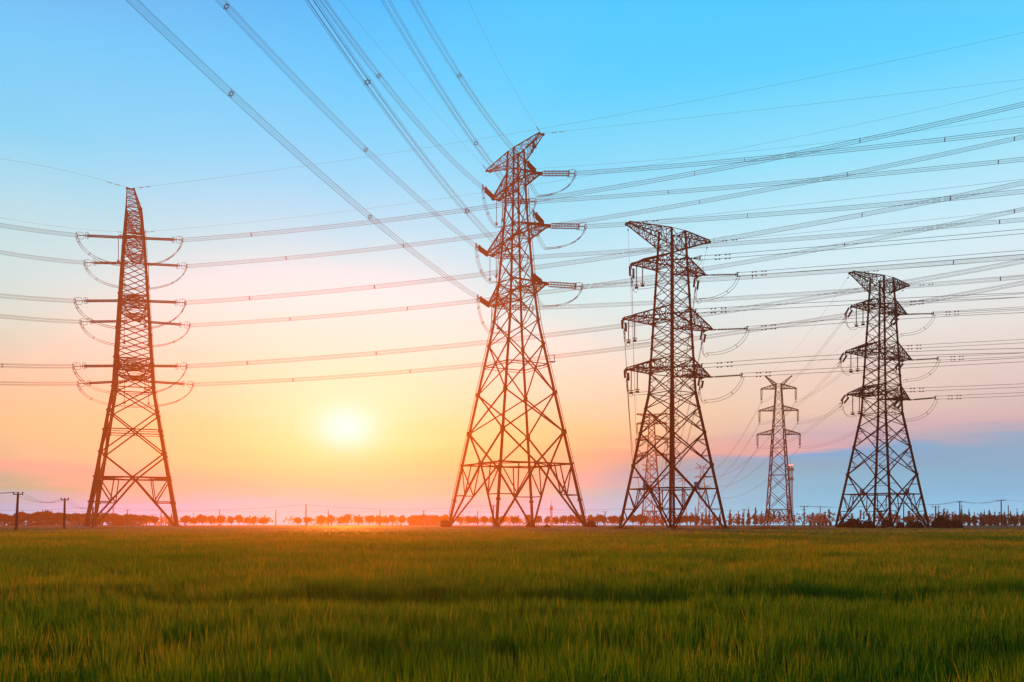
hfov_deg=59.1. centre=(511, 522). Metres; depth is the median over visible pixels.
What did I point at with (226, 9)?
conductor bundle
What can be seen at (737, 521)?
conifer tree
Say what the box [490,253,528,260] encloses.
insulator string
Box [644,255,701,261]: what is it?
insulator string
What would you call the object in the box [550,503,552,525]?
telecom mast
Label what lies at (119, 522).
hedge
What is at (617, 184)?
conductor bundle
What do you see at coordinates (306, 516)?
utility pole
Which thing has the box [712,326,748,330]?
insulator string
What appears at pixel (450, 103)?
conductor bundle
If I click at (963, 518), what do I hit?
round tree
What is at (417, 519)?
round tree
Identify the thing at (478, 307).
jumper loop
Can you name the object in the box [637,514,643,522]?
round tree
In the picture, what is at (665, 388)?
jumper loop
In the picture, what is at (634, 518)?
round tree
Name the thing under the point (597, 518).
round tree
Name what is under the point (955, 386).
wire pair
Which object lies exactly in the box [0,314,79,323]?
conductor bundle
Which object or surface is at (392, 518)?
round tree
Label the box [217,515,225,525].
round tree
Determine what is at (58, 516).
round tree
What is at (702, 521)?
conifer tree
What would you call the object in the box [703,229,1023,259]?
wire pair
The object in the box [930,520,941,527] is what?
bush
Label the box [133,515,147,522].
round tree
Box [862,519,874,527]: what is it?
bush
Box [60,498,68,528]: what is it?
utility pole
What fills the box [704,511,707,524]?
conifer tree
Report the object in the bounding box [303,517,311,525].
round tree
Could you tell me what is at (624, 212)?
conductor bundle
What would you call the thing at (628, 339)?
post insulator
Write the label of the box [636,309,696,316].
insulator string
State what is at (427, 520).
farmhouse
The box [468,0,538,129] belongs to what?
ground wire
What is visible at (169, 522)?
conifer tree
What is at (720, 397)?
jumper loop
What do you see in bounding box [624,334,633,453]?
wire pair
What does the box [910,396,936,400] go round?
insulator string
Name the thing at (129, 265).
jumper loop
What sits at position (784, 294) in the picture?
conductor bundle
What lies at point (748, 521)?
conifer tree
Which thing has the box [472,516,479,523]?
round tree
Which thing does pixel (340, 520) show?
round tree
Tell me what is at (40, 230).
conductor bundle
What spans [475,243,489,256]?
insulator string
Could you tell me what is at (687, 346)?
wire pair
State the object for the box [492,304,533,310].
insulator string
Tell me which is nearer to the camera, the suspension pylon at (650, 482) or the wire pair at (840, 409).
the wire pair at (840, 409)
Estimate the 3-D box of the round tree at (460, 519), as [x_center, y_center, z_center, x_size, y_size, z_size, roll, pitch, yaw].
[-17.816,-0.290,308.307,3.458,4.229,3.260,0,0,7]
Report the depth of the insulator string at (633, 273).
135.48 m
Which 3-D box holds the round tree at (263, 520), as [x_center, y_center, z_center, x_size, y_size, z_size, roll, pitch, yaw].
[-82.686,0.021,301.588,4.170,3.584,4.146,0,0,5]
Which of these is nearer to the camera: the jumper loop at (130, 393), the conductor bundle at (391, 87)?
the conductor bundle at (391, 87)
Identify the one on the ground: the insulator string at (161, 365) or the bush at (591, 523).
the bush at (591, 523)
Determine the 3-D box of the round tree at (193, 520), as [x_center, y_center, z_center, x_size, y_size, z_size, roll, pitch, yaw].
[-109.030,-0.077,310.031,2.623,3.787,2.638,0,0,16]
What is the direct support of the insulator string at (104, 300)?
attached to the lattice pylon at (99, 477)
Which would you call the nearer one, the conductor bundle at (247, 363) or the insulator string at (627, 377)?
the insulator string at (627, 377)
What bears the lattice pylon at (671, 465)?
on the ground
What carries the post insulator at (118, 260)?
hanging from the lattice pylon at (99, 477)
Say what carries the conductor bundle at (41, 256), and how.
attached to the insulator string at (96, 262)
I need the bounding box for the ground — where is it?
[1,525,1023,525]
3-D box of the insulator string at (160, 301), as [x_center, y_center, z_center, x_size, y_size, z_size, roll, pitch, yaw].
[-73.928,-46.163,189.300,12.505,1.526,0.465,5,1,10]
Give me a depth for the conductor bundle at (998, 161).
177.49 m
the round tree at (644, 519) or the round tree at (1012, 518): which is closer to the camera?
the round tree at (644, 519)
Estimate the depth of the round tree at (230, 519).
299.12 m
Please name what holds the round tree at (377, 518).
on the ground
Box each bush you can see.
[439,520,452,526]
[526,521,534,526]
[585,520,599,526]
[837,520,846,527]
[844,517,867,527]
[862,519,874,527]
[877,518,893,527]
[894,521,904,527]
[905,519,924,527]
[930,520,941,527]
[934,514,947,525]
[942,519,962,527]
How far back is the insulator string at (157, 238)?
189.37 m
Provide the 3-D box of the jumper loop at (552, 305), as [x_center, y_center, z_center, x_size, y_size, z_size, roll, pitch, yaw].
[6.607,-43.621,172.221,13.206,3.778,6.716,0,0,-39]
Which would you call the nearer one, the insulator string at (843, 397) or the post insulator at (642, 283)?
the post insulator at (642, 283)
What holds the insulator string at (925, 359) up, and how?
attached to the lattice pylon at (901, 398)
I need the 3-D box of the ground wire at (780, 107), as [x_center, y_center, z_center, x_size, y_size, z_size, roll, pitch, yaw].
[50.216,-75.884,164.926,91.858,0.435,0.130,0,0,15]
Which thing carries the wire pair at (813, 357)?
attached to the insulator string at (845, 314)
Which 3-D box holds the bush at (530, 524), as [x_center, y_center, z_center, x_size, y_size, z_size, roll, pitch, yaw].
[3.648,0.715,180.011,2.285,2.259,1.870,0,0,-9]
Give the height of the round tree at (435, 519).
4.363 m
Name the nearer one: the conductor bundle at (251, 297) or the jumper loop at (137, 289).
the conductor bundle at (251, 297)
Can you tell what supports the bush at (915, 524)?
on the ground
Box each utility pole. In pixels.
[13,492,22,529]
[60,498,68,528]
[90,507,93,526]
[305,505,306,525]
[997,500,1005,525]
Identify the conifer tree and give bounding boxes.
[167,513,172,525]
[700,512,703,525]
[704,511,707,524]
[707,511,711,524]
[712,512,716,525]
[728,510,731,524]
[735,510,740,524]
[745,507,750,524]
[752,507,757,524]
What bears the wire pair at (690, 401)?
attached to the insulator string at (703, 340)
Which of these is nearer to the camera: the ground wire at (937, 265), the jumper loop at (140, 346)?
the ground wire at (937, 265)
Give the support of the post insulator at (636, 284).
hanging from the lattice pylon at (671, 465)
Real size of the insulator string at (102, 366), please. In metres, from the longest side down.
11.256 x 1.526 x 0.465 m
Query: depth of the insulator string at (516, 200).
191.07 m
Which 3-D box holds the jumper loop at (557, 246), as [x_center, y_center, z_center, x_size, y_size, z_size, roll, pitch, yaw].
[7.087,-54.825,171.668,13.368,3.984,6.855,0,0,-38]
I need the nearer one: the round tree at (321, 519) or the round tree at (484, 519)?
the round tree at (484, 519)
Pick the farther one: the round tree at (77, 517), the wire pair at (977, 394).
the round tree at (77, 517)
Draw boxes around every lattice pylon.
[80,187,181,526]
[449,132,586,526]
[619,221,729,528]
[832,271,930,527]
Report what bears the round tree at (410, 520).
on the ground
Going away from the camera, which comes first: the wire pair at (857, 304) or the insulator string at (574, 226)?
the wire pair at (857, 304)
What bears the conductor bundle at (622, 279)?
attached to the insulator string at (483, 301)
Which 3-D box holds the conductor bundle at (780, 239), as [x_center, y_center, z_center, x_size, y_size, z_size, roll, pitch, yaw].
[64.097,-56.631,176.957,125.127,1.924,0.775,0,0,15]
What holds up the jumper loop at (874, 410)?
hanging from the insulator string at (894, 390)
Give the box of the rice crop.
[0,525,1023,681]
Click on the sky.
(91, 90)
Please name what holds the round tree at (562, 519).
on the ground
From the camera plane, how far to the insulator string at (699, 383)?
142.67 m
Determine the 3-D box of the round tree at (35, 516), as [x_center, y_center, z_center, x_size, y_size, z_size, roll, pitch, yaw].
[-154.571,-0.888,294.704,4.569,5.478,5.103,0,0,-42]
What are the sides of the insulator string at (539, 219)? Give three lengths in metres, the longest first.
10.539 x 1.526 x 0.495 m
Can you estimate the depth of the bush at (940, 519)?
161.58 m
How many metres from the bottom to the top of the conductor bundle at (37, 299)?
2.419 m
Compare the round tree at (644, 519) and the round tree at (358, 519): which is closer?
the round tree at (644, 519)
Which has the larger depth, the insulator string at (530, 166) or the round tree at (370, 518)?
the round tree at (370, 518)
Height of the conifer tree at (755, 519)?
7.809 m
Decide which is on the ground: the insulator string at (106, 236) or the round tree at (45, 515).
the round tree at (45, 515)
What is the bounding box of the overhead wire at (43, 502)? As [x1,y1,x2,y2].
[15,493,67,502]
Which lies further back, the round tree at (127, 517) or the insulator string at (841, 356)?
the round tree at (127, 517)
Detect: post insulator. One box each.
[117,239,119,262]
[117,302,119,325]
[626,319,630,342]
[632,317,636,341]
[634,264,638,288]
[635,369,639,392]
[640,262,644,286]
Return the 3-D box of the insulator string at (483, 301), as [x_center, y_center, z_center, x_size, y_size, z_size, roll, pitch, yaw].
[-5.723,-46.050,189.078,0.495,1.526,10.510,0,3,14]
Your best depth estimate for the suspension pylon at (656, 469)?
348.76 m
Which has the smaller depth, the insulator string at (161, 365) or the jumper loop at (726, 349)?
the jumper loop at (726, 349)
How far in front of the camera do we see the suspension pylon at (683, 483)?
499.43 m
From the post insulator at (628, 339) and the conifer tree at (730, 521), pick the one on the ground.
the conifer tree at (730, 521)
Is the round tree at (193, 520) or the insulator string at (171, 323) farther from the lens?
the round tree at (193, 520)
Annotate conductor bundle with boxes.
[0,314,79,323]
[0,363,71,367]
[0,381,77,385]
[1,223,74,236]
[1,250,80,263]
[1,294,74,302]
[127,0,477,297]
[182,102,1022,241]
[186,134,1023,267]
[186,180,1023,304]
[188,259,1023,367]
[190,207,1022,326]
[193,281,1023,385]
[215,0,475,246]
[305,0,531,275]
[319,0,483,187]
[381,0,525,201]
[411,1,524,158]
[529,217,1023,258]
[533,275,1023,309]
[537,157,1023,203]
[576,128,1023,174]
[583,254,1023,288]
[587,189,1023,228]
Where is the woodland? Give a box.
[0,511,1021,524]
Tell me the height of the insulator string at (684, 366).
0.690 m
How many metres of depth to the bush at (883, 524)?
159.68 m
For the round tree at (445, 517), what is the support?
on the ground
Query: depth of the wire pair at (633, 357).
169.95 m
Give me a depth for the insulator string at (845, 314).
161.56 m
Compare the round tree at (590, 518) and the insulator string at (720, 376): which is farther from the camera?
the round tree at (590, 518)
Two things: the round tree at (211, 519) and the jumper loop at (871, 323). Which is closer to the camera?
the jumper loop at (871, 323)
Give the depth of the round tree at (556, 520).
309.13 m
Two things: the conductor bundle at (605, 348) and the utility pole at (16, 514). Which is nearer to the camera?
the utility pole at (16, 514)
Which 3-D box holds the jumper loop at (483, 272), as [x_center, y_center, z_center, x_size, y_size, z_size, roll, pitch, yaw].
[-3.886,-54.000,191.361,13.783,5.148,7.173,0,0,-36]
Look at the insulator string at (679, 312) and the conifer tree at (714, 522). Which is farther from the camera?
the conifer tree at (714, 522)
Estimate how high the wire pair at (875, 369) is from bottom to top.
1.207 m
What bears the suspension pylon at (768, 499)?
on the ground
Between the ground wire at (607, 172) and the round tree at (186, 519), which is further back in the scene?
the round tree at (186, 519)
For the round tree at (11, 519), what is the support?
on the ground
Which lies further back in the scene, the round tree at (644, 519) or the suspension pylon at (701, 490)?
the suspension pylon at (701, 490)
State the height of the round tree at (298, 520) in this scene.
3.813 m
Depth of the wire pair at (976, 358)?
162.35 m
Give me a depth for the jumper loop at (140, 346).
207.70 m
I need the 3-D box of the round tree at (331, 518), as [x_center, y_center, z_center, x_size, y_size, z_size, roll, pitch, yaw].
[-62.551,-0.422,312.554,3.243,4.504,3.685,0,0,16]
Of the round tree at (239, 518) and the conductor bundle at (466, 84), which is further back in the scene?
the round tree at (239, 518)
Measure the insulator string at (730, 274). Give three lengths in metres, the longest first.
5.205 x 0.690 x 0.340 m
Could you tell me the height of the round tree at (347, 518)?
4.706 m
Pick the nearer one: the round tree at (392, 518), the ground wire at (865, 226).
the ground wire at (865, 226)
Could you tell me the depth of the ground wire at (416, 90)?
151.69 m
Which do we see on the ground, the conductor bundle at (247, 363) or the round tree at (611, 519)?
the round tree at (611, 519)
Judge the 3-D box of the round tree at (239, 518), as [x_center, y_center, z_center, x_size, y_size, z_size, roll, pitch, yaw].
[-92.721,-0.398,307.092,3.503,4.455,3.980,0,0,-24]
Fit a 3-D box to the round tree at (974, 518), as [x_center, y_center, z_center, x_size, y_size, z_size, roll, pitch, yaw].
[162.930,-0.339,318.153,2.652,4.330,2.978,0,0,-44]
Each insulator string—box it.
[72,363,126,369]
[74,297,130,304]
[76,232,126,238]
[77,380,132,386]
[80,319,128,324]
[85,259,135,265]
[132,236,181,242]
[132,299,184,305]
[132,362,186,369]
[136,263,186,268]
[139,321,189,327]
[142,380,193,387]
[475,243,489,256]
[477,294,490,307]
[482,185,495,200]
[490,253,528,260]
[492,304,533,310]
[498,197,535,204]
[525,158,537,174]
[531,271,543,285]
[533,209,544,226]
[538,169,575,176]
[545,281,582,289]
[546,222,585,229]
[621,320,626,333]
[624,370,629,381]
[629,266,634,279]
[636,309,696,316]
[639,363,703,368]
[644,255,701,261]
[693,278,698,291]
[697,378,703,389]
[700,331,705,343]
[706,272,738,276]
[710,373,741,377]
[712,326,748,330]
[839,353,846,363]
[840,395,848,403]
[844,307,852,318]
[859,346,895,350]
[861,388,898,393]
[865,301,898,304]
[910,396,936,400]
[912,356,939,360]
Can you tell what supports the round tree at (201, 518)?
on the ground
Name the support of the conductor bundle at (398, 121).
attached to the insulator string at (537, 279)
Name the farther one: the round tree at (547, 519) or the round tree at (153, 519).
the round tree at (547, 519)
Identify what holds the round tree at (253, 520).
on the ground
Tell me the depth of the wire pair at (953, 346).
152.13 m
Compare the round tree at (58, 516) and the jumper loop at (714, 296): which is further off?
the round tree at (58, 516)
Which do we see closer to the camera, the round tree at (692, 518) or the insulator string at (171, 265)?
the insulator string at (171, 265)
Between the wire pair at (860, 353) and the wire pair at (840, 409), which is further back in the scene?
the wire pair at (840, 409)
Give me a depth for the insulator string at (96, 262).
206.06 m
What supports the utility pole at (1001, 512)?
on the ground
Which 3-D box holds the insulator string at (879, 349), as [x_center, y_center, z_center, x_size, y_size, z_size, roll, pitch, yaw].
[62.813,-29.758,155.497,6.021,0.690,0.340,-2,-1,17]
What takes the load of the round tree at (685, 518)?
on the ground
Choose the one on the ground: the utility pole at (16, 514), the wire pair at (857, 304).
the utility pole at (16, 514)
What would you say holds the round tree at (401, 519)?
on the ground
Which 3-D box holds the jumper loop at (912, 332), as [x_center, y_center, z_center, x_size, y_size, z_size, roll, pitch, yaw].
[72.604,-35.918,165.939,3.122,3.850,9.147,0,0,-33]
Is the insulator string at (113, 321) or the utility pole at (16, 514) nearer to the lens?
the utility pole at (16, 514)
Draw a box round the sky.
[0,0,1023,524]
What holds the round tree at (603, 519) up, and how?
on the ground
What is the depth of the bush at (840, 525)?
157.93 m
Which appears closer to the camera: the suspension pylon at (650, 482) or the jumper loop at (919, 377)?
the jumper loop at (919, 377)
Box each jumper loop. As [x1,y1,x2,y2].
[72,365,187,394]
[74,302,186,329]
[75,234,183,266]
[76,384,194,407]
[79,321,190,347]
[83,262,187,289]
[475,248,529,282]
[476,298,533,333]
[481,187,536,227]
[524,164,576,196]
[530,277,583,307]
[532,215,586,249]
[623,312,698,346]
[626,367,704,396]
[631,259,702,292]
[694,273,739,303]
[699,374,744,403]
[701,330,749,355]
[840,349,896,374]
[841,389,899,416]
[845,304,899,329]
[890,314,935,337]
[893,399,937,420]
[895,359,940,382]
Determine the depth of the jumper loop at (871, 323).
157.23 m
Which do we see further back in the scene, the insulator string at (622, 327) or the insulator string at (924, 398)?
the insulator string at (924, 398)
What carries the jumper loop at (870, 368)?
hanging from the insulator string at (879, 349)
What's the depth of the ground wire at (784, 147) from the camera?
180.30 m
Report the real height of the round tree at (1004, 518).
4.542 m
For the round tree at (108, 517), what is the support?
on the ground
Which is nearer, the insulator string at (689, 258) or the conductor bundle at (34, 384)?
the insulator string at (689, 258)
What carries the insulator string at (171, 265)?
attached to the lattice pylon at (99, 477)
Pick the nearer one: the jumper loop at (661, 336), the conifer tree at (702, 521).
the jumper loop at (661, 336)
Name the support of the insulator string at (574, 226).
attached to the lattice pylon at (510, 301)
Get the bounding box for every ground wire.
[137,32,1023,187]
[147,88,1019,231]
[344,5,485,168]
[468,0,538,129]
[505,116,1020,170]
[542,79,1022,133]
[631,179,1020,222]
[711,209,1023,241]
[862,258,1022,271]
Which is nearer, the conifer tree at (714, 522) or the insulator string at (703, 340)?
the insulator string at (703, 340)
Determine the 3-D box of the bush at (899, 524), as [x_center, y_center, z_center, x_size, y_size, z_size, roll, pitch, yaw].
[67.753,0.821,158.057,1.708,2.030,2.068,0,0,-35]
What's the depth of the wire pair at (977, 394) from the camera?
161.86 m
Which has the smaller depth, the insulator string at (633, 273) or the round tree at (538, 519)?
the insulator string at (633, 273)
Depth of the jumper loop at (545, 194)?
175.86 m
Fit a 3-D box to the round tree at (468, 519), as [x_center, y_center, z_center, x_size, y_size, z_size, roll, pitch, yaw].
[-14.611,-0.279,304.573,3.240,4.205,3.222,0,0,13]
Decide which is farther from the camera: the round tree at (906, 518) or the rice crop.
the round tree at (906, 518)
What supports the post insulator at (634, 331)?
attached to the lattice pylon at (671, 465)
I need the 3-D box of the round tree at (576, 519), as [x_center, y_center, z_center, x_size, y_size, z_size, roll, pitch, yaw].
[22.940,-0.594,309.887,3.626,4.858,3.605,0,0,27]
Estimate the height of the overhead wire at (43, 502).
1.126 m
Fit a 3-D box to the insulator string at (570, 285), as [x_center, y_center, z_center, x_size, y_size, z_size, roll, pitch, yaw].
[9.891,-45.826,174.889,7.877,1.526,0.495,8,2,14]
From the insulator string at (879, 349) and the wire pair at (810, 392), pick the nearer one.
the insulator string at (879, 349)
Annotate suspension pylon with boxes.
[635,413,667,525]
[642,464,655,524]
[677,477,687,524]
[694,463,710,524]
[757,375,800,525]
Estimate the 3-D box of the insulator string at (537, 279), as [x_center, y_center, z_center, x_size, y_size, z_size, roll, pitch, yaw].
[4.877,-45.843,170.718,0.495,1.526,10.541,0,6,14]
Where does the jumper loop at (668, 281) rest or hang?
hanging from the insulator string at (689, 258)
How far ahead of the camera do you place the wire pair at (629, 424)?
162.57 m
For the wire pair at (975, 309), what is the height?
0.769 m
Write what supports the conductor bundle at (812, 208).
attached to the insulator string at (574, 226)
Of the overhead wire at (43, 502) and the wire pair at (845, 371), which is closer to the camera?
the overhead wire at (43, 502)
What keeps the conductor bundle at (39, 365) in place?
attached to the insulator string at (102, 366)
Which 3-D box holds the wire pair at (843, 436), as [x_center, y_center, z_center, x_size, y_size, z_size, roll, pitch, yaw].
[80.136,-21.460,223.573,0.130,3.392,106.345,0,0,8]
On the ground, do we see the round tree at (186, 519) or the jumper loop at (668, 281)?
the round tree at (186, 519)
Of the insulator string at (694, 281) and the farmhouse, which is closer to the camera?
the insulator string at (694, 281)
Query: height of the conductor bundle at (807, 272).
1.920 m
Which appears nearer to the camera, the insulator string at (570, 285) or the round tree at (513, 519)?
the insulator string at (570, 285)
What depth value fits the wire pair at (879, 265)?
131.15 m
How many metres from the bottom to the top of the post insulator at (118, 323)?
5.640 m
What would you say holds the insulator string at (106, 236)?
attached to the lattice pylon at (99, 477)
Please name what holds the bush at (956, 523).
on the ground
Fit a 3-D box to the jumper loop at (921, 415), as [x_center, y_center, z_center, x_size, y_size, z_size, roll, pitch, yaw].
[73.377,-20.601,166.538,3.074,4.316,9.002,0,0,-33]
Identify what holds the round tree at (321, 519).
on the ground
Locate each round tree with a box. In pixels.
[1,515,23,524]
[14,511,30,525]
[31,511,41,520]
[38,510,53,521]
[53,512,70,524]
[71,512,85,524]
[99,512,116,525]
[116,514,132,521]
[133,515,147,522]
[150,515,158,525]
[179,515,190,525]
[190,517,197,523]
[195,514,209,525]
[207,515,216,525]
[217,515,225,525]
[227,516,235,525]
[234,515,243,522]
[250,517,256,525]
[257,517,268,525]
[293,517,302,523]
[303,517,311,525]
[317,515,325,523]
[326,515,336,525]
[336,516,343,523]
[343,514,351,525]
[353,515,363,525]
[365,515,374,524]
[375,516,382,523]
[382,516,390,523]
[389,515,395,525]
[396,516,405,525]
[406,516,414,525]
[412,516,421,525]
[430,515,439,524]
[441,514,448,520]
[456,516,464,524]
[464,516,472,523]
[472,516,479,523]
[480,516,487,525]
[510,516,516,523]
[536,515,542,525]
[544,516,549,523]
[553,516,558,525]
[559,515,567,525]
[567,514,573,524]
[573,515,582,524]
[587,514,594,520]
[593,514,601,521]
[601,515,606,525]
[607,515,616,523]
[629,515,638,522]
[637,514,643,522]
[640,516,647,525]
[681,515,691,525]
[688,515,694,525]
[904,516,909,523]
[960,514,970,525]
[971,515,978,522]
[984,515,995,522]
[999,515,1007,522]
[1009,515,1018,522]
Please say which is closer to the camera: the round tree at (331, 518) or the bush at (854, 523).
the bush at (854, 523)
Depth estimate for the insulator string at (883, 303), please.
156.11 m
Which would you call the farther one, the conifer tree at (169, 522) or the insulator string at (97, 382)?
the conifer tree at (169, 522)
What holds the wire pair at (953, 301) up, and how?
attached to the insulator string at (883, 303)
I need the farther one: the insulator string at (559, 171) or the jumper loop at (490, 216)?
the jumper loop at (490, 216)
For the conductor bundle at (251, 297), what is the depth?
168.74 m
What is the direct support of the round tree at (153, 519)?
on the ground
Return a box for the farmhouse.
[409,515,439,525]
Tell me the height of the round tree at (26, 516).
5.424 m
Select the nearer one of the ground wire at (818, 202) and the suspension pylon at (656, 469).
the ground wire at (818, 202)
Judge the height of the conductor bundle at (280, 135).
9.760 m
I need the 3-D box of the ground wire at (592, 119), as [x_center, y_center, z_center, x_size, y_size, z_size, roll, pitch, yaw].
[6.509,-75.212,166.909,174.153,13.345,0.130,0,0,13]
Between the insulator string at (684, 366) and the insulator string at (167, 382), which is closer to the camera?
the insulator string at (684, 366)
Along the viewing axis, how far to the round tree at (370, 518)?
298.22 m
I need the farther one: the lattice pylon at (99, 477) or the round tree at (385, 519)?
the round tree at (385, 519)
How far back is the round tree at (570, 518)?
310.30 m
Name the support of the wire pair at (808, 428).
attached to the insulator string at (843, 397)
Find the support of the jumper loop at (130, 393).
hanging from the insulator string at (161, 365)
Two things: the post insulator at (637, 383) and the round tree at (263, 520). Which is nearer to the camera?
the post insulator at (637, 383)
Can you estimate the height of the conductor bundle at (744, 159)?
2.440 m
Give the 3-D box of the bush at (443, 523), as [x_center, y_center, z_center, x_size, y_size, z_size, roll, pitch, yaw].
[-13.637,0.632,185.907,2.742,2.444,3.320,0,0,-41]
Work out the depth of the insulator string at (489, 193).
186.73 m
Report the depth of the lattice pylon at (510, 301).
183.99 m
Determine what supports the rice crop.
on the ground
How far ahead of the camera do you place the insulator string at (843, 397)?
161.07 m
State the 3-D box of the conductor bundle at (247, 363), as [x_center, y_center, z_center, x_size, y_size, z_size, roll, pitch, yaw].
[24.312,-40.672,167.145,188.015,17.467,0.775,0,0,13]
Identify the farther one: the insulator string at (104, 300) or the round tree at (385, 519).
the round tree at (385, 519)
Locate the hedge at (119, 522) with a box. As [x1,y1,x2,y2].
[0,518,149,525]
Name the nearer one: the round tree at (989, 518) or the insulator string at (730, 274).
the insulator string at (730, 274)
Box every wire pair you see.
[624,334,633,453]
[627,382,636,475]
[632,299,636,436]
[667,342,701,452]
[676,293,694,414]
[701,292,1023,312]
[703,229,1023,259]
[705,348,1023,367]
[739,250,1022,275]
[745,358,1012,376]
[749,308,1023,329]
[762,361,839,424]
[763,317,844,401]
[768,403,840,448]
[798,325,889,401]
[798,371,891,423]
[800,408,892,447]
[899,293,1023,304]
[899,384,1018,391]
[901,339,1023,349]
[941,307,1016,314]
[944,353,1018,359]
[946,392,1023,399]
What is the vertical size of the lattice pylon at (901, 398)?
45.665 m
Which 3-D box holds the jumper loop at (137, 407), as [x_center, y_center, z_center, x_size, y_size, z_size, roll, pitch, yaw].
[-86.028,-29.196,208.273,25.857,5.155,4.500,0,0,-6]
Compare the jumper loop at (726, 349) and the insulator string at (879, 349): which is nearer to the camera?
the jumper loop at (726, 349)
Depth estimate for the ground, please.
467.43 m
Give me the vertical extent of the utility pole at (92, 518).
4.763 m
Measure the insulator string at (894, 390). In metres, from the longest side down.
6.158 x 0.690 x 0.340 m
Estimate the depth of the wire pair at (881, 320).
132.24 m
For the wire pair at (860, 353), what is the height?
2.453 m
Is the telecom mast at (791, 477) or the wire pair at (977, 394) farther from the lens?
the telecom mast at (791, 477)
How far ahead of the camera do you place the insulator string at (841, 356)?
161.13 m
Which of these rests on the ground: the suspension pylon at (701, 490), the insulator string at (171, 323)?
the suspension pylon at (701, 490)
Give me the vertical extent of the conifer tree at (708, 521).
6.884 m
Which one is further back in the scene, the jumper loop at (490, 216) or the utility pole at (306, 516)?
the utility pole at (306, 516)
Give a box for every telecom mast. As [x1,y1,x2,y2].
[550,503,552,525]
[785,461,795,525]
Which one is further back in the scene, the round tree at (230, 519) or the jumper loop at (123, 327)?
the round tree at (230, 519)
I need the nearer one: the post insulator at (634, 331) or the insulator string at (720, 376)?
the post insulator at (634, 331)

